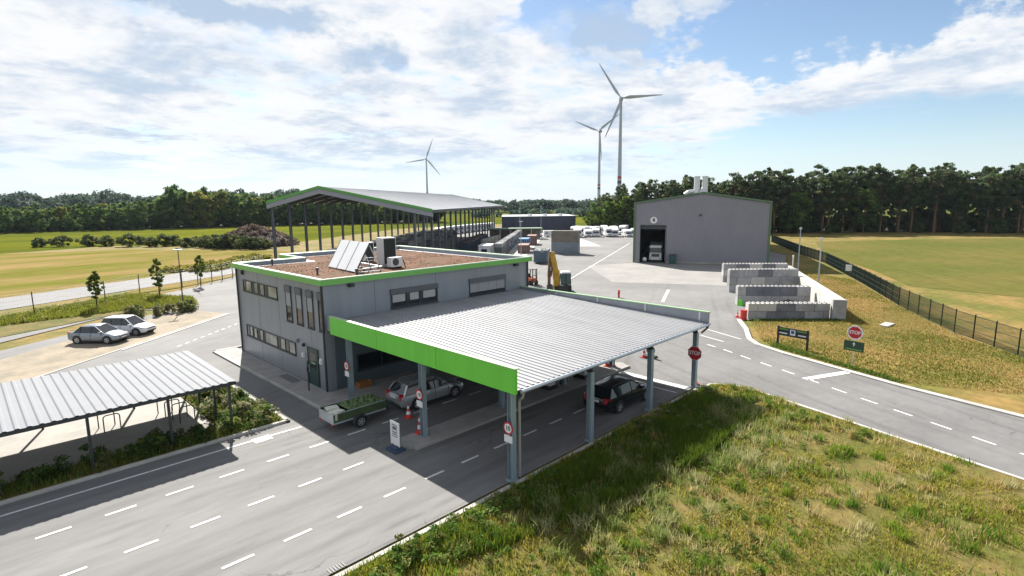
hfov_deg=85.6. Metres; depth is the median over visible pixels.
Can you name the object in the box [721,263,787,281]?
bay wall
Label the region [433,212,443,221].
broadleaf tree
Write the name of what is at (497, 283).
window
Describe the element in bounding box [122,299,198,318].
parking hedge
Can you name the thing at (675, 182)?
pine tree
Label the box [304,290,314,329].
window
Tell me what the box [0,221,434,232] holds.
forest floor
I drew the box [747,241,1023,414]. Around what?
dry grass bank
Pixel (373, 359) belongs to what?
window
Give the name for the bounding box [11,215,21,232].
broadleaf tree
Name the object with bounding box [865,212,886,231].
understorey bush
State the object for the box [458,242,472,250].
roll off container
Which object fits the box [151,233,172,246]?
field bush
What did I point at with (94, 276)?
young tree
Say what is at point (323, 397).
office sidewalk
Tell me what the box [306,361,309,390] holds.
marker post
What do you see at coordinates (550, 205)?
distant woods
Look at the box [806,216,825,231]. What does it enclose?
understorey bush
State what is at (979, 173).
pine tree
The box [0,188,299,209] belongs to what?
distant woods
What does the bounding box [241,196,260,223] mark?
broadleaf tree
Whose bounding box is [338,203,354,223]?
broadleaf tree
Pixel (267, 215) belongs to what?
broadleaf tree
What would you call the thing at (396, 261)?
air conditioner
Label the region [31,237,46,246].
field bush
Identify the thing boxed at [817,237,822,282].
lamp post
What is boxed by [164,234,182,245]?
field bush
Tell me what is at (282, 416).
kerb
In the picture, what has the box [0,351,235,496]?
bicycle shelter
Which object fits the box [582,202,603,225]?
broadleaf tree
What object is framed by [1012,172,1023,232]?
pine tree
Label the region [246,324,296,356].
window
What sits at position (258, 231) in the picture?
brush heap
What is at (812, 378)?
road markings
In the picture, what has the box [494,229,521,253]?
retaining wall
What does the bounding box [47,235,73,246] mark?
field bush
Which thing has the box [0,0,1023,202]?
sky
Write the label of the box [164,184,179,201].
broadleaf tree
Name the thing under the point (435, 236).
bay wall
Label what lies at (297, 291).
window
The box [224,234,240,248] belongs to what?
field bush
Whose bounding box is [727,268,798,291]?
bay wall
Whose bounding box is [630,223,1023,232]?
forest floor
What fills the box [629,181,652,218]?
pine tree
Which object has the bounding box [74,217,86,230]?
broadleaf tree
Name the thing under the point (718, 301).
yard pavement
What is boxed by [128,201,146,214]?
broadleaf tree
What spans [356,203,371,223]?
broadleaf tree
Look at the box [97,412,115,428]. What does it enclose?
bicycle rack
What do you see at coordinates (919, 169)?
pine tree
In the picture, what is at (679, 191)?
pine tree
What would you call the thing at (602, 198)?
pine tree
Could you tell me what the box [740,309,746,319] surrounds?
barrel
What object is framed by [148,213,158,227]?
broadleaf tree
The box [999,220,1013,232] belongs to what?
understorey bush
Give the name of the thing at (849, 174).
pine tree
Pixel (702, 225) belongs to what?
machine hall
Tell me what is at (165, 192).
broadleaf tree
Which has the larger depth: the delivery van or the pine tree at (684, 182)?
the pine tree at (684, 182)
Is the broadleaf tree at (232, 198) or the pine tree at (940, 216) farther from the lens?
the broadleaf tree at (232, 198)
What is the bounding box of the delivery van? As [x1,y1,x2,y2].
[543,230,552,236]
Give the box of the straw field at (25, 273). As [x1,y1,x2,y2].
[0,249,300,297]
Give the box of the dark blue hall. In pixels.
[502,214,575,231]
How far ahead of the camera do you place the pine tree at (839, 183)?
187.32 m
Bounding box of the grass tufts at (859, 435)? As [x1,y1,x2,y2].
[705,385,873,440]
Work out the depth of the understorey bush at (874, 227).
191.14 m
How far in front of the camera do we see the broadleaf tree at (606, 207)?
203.03 m
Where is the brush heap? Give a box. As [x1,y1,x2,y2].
[202,223,299,248]
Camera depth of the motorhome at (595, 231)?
179.52 m
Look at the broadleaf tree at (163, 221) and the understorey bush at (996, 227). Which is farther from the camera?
the broadleaf tree at (163, 221)
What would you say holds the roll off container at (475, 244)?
on the dark storage floor
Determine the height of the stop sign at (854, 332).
3.000 m
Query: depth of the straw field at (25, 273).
108.45 m
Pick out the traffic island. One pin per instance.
(414, 440)
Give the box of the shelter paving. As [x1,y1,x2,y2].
[0,397,215,483]
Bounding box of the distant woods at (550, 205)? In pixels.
[454,197,633,211]
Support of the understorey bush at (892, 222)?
on the forest floor at (886, 230)
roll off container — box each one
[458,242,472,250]
[472,240,477,249]
[533,248,549,263]
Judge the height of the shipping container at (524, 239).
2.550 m
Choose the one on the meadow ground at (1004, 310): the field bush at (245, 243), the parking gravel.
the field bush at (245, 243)
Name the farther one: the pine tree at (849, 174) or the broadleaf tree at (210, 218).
the broadleaf tree at (210, 218)
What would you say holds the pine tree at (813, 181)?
on the forest floor at (886, 230)
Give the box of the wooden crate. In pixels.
[355,379,371,388]
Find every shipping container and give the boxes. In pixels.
[518,243,529,252]
[519,237,529,242]
[527,234,536,244]
[551,230,579,241]
[551,242,579,253]
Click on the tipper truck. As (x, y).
(656, 250)
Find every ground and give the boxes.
[0,224,1023,575]
[7,202,1015,232]
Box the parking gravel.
[0,310,223,382]
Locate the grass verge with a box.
[353,384,1023,575]
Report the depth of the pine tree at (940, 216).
189.86 m
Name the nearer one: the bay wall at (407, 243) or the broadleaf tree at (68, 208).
the bay wall at (407, 243)
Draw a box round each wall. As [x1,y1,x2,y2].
[322,229,427,250]
[365,241,413,245]
[396,237,430,245]
[406,233,443,240]
[421,230,454,236]
[481,235,500,243]
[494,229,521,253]
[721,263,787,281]
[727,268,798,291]
[735,285,810,304]
[745,301,829,318]
[788,266,846,319]
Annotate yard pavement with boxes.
[0,227,829,575]
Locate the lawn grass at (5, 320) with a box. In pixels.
[0,292,195,325]
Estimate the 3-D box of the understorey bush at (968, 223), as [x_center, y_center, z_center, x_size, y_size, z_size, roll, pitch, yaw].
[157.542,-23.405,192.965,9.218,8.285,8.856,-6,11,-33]
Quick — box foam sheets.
[324,405,344,420]
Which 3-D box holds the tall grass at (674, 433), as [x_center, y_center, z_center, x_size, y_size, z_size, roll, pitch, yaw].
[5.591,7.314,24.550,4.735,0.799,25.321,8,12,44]
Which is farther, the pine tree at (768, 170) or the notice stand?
the pine tree at (768, 170)
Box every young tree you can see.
[85,271,105,306]
[148,258,164,293]
[193,255,204,285]
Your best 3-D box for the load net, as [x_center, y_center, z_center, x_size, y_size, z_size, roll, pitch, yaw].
[-8.143,6.088,29.605,1.440,0.147,2.050,8,12,44]
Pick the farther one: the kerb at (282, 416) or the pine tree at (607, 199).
the pine tree at (607, 199)
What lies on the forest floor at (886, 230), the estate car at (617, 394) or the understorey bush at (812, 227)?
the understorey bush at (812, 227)
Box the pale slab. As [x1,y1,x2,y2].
[880,322,894,326]
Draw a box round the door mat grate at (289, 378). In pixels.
[279,374,301,382]
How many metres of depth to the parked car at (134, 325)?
49.38 m
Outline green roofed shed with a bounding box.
[488,227,542,238]
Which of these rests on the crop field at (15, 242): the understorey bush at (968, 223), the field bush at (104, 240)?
the field bush at (104, 240)
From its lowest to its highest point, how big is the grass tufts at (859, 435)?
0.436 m
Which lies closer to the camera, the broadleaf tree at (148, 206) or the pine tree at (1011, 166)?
the pine tree at (1011, 166)
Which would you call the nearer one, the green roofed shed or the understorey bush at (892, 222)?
the green roofed shed
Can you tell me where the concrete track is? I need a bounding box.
[508,232,543,255]
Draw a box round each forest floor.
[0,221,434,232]
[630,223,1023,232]
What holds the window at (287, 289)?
in the office building
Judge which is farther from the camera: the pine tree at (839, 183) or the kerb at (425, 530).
the pine tree at (839, 183)
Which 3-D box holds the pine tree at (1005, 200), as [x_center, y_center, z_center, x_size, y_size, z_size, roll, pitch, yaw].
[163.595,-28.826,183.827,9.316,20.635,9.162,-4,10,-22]
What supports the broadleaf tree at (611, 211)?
on the meadow ground at (1004, 310)
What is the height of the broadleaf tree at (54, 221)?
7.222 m
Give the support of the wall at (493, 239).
on the dark storage floor
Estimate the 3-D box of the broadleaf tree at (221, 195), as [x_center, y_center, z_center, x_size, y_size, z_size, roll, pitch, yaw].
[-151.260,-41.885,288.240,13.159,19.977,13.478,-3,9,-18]
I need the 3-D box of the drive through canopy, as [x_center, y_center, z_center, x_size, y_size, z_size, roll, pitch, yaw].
[0.536,3.860,33.900,16.135,4.940,17.310,8,12,44]
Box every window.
[242,279,277,300]
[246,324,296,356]
[283,285,292,322]
[293,287,303,326]
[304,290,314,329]
[316,292,324,333]
[357,350,406,371]
[390,283,438,309]
[469,274,505,296]
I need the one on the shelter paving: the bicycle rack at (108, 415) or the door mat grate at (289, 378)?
the bicycle rack at (108, 415)
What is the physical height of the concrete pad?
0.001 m
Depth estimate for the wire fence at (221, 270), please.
70.68 m
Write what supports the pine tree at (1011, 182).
on the meadow ground at (1004, 310)
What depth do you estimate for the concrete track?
134.98 m
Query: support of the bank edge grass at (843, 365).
on the dry grass bank
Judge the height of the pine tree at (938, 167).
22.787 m
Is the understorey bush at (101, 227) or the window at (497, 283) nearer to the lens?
the window at (497, 283)
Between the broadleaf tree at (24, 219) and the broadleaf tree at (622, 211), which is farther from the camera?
the broadleaf tree at (24, 219)
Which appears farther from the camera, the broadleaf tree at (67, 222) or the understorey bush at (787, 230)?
the broadleaf tree at (67, 222)
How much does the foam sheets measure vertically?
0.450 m
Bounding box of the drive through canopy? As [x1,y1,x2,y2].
[326,286,710,482]
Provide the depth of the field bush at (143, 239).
164.10 m
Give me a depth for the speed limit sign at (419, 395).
26.80 m
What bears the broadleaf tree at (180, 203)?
on the crop field at (15, 242)
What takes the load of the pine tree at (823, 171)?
on the forest floor at (886, 230)
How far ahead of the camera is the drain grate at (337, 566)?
17.64 m
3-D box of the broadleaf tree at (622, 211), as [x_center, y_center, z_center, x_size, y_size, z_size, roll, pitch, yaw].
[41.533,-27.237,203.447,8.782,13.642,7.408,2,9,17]
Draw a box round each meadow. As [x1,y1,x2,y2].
[458,210,627,222]
[815,238,1023,296]
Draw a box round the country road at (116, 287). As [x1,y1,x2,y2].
[0,258,279,309]
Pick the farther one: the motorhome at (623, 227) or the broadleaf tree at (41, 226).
the broadleaf tree at (41, 226)
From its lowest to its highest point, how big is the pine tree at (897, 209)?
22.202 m
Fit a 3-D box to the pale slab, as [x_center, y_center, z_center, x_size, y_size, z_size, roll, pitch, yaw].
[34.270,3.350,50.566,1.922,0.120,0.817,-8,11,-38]
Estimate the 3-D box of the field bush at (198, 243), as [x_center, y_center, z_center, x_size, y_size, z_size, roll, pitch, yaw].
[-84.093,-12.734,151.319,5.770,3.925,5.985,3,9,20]
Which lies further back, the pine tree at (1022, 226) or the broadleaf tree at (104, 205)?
the broadleaf tree at (104, 205)
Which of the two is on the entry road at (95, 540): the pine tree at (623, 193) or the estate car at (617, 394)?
the estate car at (617, 394)
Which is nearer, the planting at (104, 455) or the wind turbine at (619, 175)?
the planting at (104, 455)
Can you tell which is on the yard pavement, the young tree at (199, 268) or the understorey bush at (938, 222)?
the young tree at (199, 268)
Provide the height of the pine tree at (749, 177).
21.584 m
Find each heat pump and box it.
[362,241,373,261]
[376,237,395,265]
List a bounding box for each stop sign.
[688,346,701,359]
[844,325,863,365]
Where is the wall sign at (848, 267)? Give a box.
[845,265,851,270]
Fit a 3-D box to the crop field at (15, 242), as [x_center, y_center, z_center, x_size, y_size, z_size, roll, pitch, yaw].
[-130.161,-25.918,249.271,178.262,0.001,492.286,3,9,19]
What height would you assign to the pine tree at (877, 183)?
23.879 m
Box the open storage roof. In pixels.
[266,186,502,258]
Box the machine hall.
[633,176,772,264]
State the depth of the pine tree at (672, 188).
197.65 m
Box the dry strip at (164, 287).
[125,273,234,293]
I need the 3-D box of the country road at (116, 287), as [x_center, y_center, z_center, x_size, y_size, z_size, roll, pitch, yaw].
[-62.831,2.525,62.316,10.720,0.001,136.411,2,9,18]
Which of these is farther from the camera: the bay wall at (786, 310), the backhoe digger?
the backhoe digger
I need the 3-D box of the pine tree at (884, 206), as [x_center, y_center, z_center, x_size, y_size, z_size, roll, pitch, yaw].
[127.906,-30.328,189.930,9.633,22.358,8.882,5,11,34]
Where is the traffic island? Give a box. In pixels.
[401,362,626,448]
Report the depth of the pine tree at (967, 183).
181.76 m
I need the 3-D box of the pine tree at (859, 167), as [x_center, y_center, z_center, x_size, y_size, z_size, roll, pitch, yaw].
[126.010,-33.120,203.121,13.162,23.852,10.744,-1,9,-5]
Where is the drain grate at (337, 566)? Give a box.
[326,562,346,573]
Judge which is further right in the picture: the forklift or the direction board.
the direction board
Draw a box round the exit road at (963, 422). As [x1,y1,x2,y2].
[633,331,1023,477]
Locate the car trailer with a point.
(358, 417)
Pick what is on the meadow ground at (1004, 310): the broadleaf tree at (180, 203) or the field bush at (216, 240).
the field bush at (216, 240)
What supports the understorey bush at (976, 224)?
on the forest floor at (886, 230)
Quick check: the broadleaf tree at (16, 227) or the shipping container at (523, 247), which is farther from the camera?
the broadleaf tree at (16, 227)
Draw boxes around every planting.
[0,420,222,498]
[191,386,280,432]
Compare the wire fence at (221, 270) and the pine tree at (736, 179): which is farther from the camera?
the pine tree at (736, 179)
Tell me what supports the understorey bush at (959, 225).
on the meadow ground at (1004, 310)
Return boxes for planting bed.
[0,386,283,500]
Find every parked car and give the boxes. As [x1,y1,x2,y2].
[67,323,129,343]
[101,315,155,335]
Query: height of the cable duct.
0.165 m
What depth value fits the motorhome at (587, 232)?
179.29 m
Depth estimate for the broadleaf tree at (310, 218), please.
301.83 m
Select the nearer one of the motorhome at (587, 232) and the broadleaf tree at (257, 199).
the motorhome at (587, 232)
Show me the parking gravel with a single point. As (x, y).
(39, 362)
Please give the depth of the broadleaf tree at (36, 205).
263.94 m
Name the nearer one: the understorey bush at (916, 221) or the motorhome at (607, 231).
the motorhome at (607, 231)
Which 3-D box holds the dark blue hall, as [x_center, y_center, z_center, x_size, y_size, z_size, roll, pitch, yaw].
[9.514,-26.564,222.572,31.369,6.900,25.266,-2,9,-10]
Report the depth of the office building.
37.80 m
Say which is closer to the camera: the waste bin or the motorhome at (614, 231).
the waste bin
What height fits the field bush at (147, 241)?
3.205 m
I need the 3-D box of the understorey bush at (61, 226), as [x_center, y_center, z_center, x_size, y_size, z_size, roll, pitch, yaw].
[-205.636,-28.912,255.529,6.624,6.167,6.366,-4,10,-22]
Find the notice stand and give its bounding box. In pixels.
[386,419,405,454]
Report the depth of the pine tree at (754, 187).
189.74 m
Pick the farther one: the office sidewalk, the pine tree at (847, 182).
the pine tree at (847, 182)
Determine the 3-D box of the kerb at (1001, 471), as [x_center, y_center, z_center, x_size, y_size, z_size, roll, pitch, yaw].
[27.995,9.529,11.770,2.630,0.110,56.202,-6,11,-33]
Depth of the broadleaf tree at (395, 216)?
318.51 m
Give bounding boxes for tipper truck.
[647,241,663,260]
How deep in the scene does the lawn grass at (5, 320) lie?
60.96 m
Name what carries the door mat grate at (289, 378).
on the office sidewalk
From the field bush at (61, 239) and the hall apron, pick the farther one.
the field bush at (61, 239)
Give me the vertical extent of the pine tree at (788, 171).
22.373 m
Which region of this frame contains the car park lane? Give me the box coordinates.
[0,288,202,342]
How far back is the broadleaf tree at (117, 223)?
264.84 m
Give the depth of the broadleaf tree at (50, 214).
258.24 m
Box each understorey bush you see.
[58,221,75,230]
[90,216,108,229]
[228,217,238,226]
[237,216,249,225]
[312,216,324,224]
[401,215,412,222]
[605,218,621,228]
[771,220,775,230]
[775,217,786,231]
[780,224,791,233]
[792,221,807,232]
[806,215,821,231]
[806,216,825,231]
[820,224,833,233]
[823,214,845,232]
[844,217,851,230]
[845,214,868,231]
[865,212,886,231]
[865,221,878,232]
[877,213,889,230]
[885,216,907,230]
[904,217,919,231]
[912,223,925,232]
[913,209,932,230]
[917,211,951,230]
[941,216,952,231]
[944,222,957,231]
[953,222,968,232]
[957,211,978,230]
[969,212,997,232]
[984,217,1006,233]
[992,208,1010,216]
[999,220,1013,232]
[1011,224,1017,232]
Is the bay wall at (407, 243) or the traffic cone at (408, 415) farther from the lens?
the bay wall at (407, 243)
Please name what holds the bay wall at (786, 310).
on the yard pavement
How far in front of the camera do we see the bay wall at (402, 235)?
162.25 m
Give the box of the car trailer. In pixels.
[319,393,392,426]
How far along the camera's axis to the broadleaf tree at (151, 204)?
278.51 m
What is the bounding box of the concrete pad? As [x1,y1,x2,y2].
[580,238,599,245]
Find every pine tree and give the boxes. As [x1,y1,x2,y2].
[595,193,612,214]
[599,197,613,216]
[610,183,632,204]
[611,187,629,213]
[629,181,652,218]
[640,179,662,200]
[653,181,669,198]
[658,180,677,197]
[664,180,679,194]
[668,184,688,195]
[679,174,693,190]
[680,177,701,194]
[708,181,715,192]
[710,181,726,193]
[710,184,727,194]
[725,172,749,196]
[728,182,747,196]
[741,171,772,200]
[741,179,765,199]
[758,167,778,200]
[759,171,791,233]
[772,168,801,231]
[775,175,801,231]
[790,172,814,210]
[806,175,823,215]
[807,164,835,215]
[810,173,843,232]
[814,173,845,223]
[828,171,862,232]
[831,167,852,216]
[841,166,864,230]
[845,171,872,231]
[850,165,863,211]
[857,165,886,231]
[863,163,896,205]
[869,167,897,231]
[881,170,917,232]
[886,175,905,230]
[889,169,904,223]
[895,166,924,231]
[897,171,932,232]
[902,164,928,211]
[919,162,962,232]
[925,165,952,231]
[926,172,955,231]
[941,174,975,232]
[946,165,958,173]
[947,172,981,229]
[951,172,980,220]
[970,170,994,209]
[972,171,1001,214]
[974,166,1007,232]
[986,170,1023,232]
[990,176,1021,211]
[1002,166,1023,232]
[1008,163,1023,217]
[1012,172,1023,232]
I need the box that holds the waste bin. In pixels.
[669,254,676,262]
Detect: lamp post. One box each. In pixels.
[173,249,183,300]
[797,227,801,268]
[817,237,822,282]
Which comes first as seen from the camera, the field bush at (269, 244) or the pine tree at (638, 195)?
the field bush at (269, 244)
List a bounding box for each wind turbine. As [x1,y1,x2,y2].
[406,139,439,192]
[575,114,618,197]
[599,64,662,188]
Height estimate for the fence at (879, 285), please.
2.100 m
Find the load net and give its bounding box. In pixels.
[336,394,382,409]
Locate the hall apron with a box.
[588,263,726,285]
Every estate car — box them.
[386,373,463,410]
[583,375,646,413]
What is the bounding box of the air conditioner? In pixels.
[387,256,405,268]
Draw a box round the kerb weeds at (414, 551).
[368,467,566,575]
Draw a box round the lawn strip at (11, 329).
[0,296,198,337]
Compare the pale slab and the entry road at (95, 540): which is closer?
the entry road at (95, 540)
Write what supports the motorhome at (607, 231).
on the yard pavement
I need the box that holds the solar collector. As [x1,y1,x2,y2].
[328,240,381,272]
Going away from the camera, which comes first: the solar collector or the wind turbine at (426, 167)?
the solar collector
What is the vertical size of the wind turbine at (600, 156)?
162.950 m
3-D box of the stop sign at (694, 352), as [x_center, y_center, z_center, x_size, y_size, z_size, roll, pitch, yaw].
[11.216,3.990,33.876,0.868,0.868,0.095,8,12,44]
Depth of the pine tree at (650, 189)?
199.52 m
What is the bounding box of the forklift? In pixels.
[528,268,538,285]
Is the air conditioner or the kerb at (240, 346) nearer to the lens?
the air conditioner
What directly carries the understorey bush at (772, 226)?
on the meadow ground at (1004, 310)
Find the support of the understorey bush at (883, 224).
on the forest floor at (886, 230)
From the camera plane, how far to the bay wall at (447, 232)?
184.80 m
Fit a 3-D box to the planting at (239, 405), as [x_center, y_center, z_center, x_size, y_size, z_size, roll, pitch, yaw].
[-16.437,6.293,31.649,9.744,1.172,3.357,8,12,44]
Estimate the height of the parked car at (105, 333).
1.615 m
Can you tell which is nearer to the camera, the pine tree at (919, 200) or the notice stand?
the notice stand
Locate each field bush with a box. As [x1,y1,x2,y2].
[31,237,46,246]
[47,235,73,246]
[74,234,100,246]
[97,235,114,246]
[114,233,141,246]
[135,236,145,244]
[142,237,157,246]
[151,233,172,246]
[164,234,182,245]
[175,237,194,247]
[193,234,211,247]
[199,234,225,248]
[209,233,234,248]
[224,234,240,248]
[231,235,253,248]
[248,237,266,248]
[254,238,272,248]
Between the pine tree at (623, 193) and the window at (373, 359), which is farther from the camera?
the pine tree at (623, 193)
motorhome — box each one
[574,228,581,236]
[579,226,591,235]
[584,229,591,236]
[589,226,600,232]
[592,228,599,236]
[603,227,612,236]
[611,228,618,235]
[618,225,628,234]
[621,229,632,236]
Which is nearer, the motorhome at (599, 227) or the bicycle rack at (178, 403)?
the bicycle rack at (178, 403)
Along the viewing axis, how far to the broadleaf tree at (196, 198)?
277.66 m
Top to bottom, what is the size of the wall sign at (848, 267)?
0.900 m
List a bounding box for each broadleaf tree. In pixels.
[0,206,13,233]
[10,208,25,231]
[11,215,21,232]
[18,209,38,232]
[26,203,45,213]
[27,209,48,231]
[41,207,55,230]
[48,216,60,231]
[51,207,71,230]
[62,215,75,230]
[63,204,70,212]
[68,206,83,229]
[72,201,83,217]
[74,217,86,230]
[83,204,102,230]
[91,205,112,229]
[94,203,107,211]
[106,206,123,229]
[107,202,120,228]
[116,200,128,207]
[121,205,137,229]
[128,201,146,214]
[131,201,151,228]
[141,201,153,227]
[146,201,161,216]
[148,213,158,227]
[150,196,170,225]
[152,194,173,227]
[160,185,178,223]
[160,187,187,227]
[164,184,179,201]
[173,191,199,227]
[182,191,208,227]
[195,186,209,196]
[197,195,219,227]
[206,190,221,225]
[209,189,233,226]
[221,192,243,226]
[236,192,257,225]
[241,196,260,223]
[252,197,266,224]
[256,208,265,225]
[259,195,279,225]
[270,194,291,224]
[286,203,302,224]
[298,202,315,224]
[320,202,336,224]
[327,203,344,224]
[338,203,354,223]
[349,203,362,223]
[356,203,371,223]
[366,204,375,221]
[372,209,381,221]
[379,206,395,223]
[394,209,401,221]
[398,210,412,222]
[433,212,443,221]
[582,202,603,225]
[600,201,617,224]
[602,201,622,221]
[614,196,633,227]
[775,193,805,233]
[786,192,814,232]
[848,188,882,232]
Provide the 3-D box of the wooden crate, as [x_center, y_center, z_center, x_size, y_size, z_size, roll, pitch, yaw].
[-9.320,6.032,34.794,0.500,0.350,0.900,8,12,44]
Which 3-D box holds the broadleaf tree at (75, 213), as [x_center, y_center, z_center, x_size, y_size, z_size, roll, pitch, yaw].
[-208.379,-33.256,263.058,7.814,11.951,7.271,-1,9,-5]
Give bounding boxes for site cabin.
[478,244,493,252]
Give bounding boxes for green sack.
[737,299,743,305]
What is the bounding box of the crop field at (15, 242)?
[0,216,501,253]
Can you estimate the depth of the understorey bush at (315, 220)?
306.37 m
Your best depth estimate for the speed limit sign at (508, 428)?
22.57 m
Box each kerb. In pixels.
[0,419,289,505]
[37,313,226,376]
[213,345,241,350]
[213,350,320,409]
[233,385,288,421]
[333,388,698,575]
[415,365,629,450]
[703,383,1023,479]
[737,319,1023,418]
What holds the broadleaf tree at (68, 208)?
on the forest floor at (208, 226)
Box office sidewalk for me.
[217,347,459,405]
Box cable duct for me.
[361,262,386,270]
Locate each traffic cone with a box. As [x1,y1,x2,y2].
[403,404,413,418]
[414,415,420,434]
[640,349,646,358]
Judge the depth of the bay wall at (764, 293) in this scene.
60.80 m
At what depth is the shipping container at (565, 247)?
122.83 m
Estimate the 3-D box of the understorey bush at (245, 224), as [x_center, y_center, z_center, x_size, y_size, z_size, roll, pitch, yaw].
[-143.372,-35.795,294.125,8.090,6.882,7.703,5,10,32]
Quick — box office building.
[231,245,531,391]
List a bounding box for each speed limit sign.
[344,361,348,376]
[416,389,422,407]
[503,422,512,443]
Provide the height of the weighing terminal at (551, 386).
1.800 m
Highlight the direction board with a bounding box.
[776,325,809,350]
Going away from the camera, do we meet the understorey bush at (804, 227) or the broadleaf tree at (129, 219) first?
the understorey bush at (804, 227)
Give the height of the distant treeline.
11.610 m
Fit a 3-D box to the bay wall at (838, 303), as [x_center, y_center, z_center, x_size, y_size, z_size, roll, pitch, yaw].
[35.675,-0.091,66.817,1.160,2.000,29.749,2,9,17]
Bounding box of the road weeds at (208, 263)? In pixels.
[155,252,272,272]
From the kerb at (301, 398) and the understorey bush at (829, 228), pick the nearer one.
the kerb at (301, 398)
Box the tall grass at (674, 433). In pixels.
[381,387,760,575]
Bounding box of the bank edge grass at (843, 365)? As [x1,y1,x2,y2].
[749,317,903,383]
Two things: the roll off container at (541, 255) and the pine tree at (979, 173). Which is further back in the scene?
the pine tree at (979, 173)
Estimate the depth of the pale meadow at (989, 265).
102.64 m
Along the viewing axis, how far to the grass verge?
19.83 m
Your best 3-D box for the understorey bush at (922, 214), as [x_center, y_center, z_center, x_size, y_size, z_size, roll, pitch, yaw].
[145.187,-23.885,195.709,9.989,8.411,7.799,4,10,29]
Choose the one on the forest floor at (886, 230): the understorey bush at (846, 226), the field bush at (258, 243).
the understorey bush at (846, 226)
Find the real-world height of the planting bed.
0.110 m
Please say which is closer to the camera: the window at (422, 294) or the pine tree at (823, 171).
the window at (422, 294)
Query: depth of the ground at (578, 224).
386.43 m
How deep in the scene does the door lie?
34.91 m
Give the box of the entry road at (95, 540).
[0,370,688,575]
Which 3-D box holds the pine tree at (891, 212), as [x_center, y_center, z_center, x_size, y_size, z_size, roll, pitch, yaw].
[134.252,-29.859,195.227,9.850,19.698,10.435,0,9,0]
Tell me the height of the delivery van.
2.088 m
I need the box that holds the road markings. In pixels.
[0,244,1023,575]
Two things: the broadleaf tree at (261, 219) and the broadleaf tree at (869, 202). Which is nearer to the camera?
the broadleaf tree at (869, 202)
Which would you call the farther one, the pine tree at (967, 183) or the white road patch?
the pine tree at (967, 183)
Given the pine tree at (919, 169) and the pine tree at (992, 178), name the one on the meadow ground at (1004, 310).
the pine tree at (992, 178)
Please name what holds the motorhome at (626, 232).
on the yard pavement
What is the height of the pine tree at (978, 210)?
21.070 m
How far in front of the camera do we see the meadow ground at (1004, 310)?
65.82 m
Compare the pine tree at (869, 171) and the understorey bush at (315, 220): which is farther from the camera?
the understorey bush at (315, 220)
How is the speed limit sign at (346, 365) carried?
attached to the drive through canopy
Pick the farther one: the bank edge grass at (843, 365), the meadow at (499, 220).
the meadow at (499, 220)
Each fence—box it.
[1,255,263,316]
[771,235,1023,356]
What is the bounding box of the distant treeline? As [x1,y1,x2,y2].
[470,206,616,217]
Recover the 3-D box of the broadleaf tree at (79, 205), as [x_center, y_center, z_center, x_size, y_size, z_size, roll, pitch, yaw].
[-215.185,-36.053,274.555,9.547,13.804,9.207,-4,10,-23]
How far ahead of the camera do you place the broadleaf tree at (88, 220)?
258.94 m
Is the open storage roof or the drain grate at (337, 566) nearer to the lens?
the drain grate at (337, 566)
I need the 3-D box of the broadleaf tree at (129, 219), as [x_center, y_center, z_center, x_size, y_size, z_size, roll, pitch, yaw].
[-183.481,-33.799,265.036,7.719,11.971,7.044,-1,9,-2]
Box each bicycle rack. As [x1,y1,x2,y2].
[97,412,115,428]
[102,413,121,432]
[164,399,180,416]
[171,402,187,419]
[179,405,195,423]
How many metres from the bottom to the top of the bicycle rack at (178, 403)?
0.898 m
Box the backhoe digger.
[547,251,575,292]
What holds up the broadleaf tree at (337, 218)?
on the crop field at (15, 242)
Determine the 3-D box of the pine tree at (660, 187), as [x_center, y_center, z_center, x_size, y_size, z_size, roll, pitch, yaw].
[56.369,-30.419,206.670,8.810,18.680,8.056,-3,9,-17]
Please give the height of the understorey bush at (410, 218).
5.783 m
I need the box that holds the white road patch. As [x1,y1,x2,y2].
[252,435,272,443]
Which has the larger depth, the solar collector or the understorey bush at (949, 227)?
the understorey bush at (949, 227)
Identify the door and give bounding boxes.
[307,346,320,387]
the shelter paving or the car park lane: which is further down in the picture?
the shelter paving
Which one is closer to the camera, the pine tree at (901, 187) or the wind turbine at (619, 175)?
the pine tree at (901, 187)

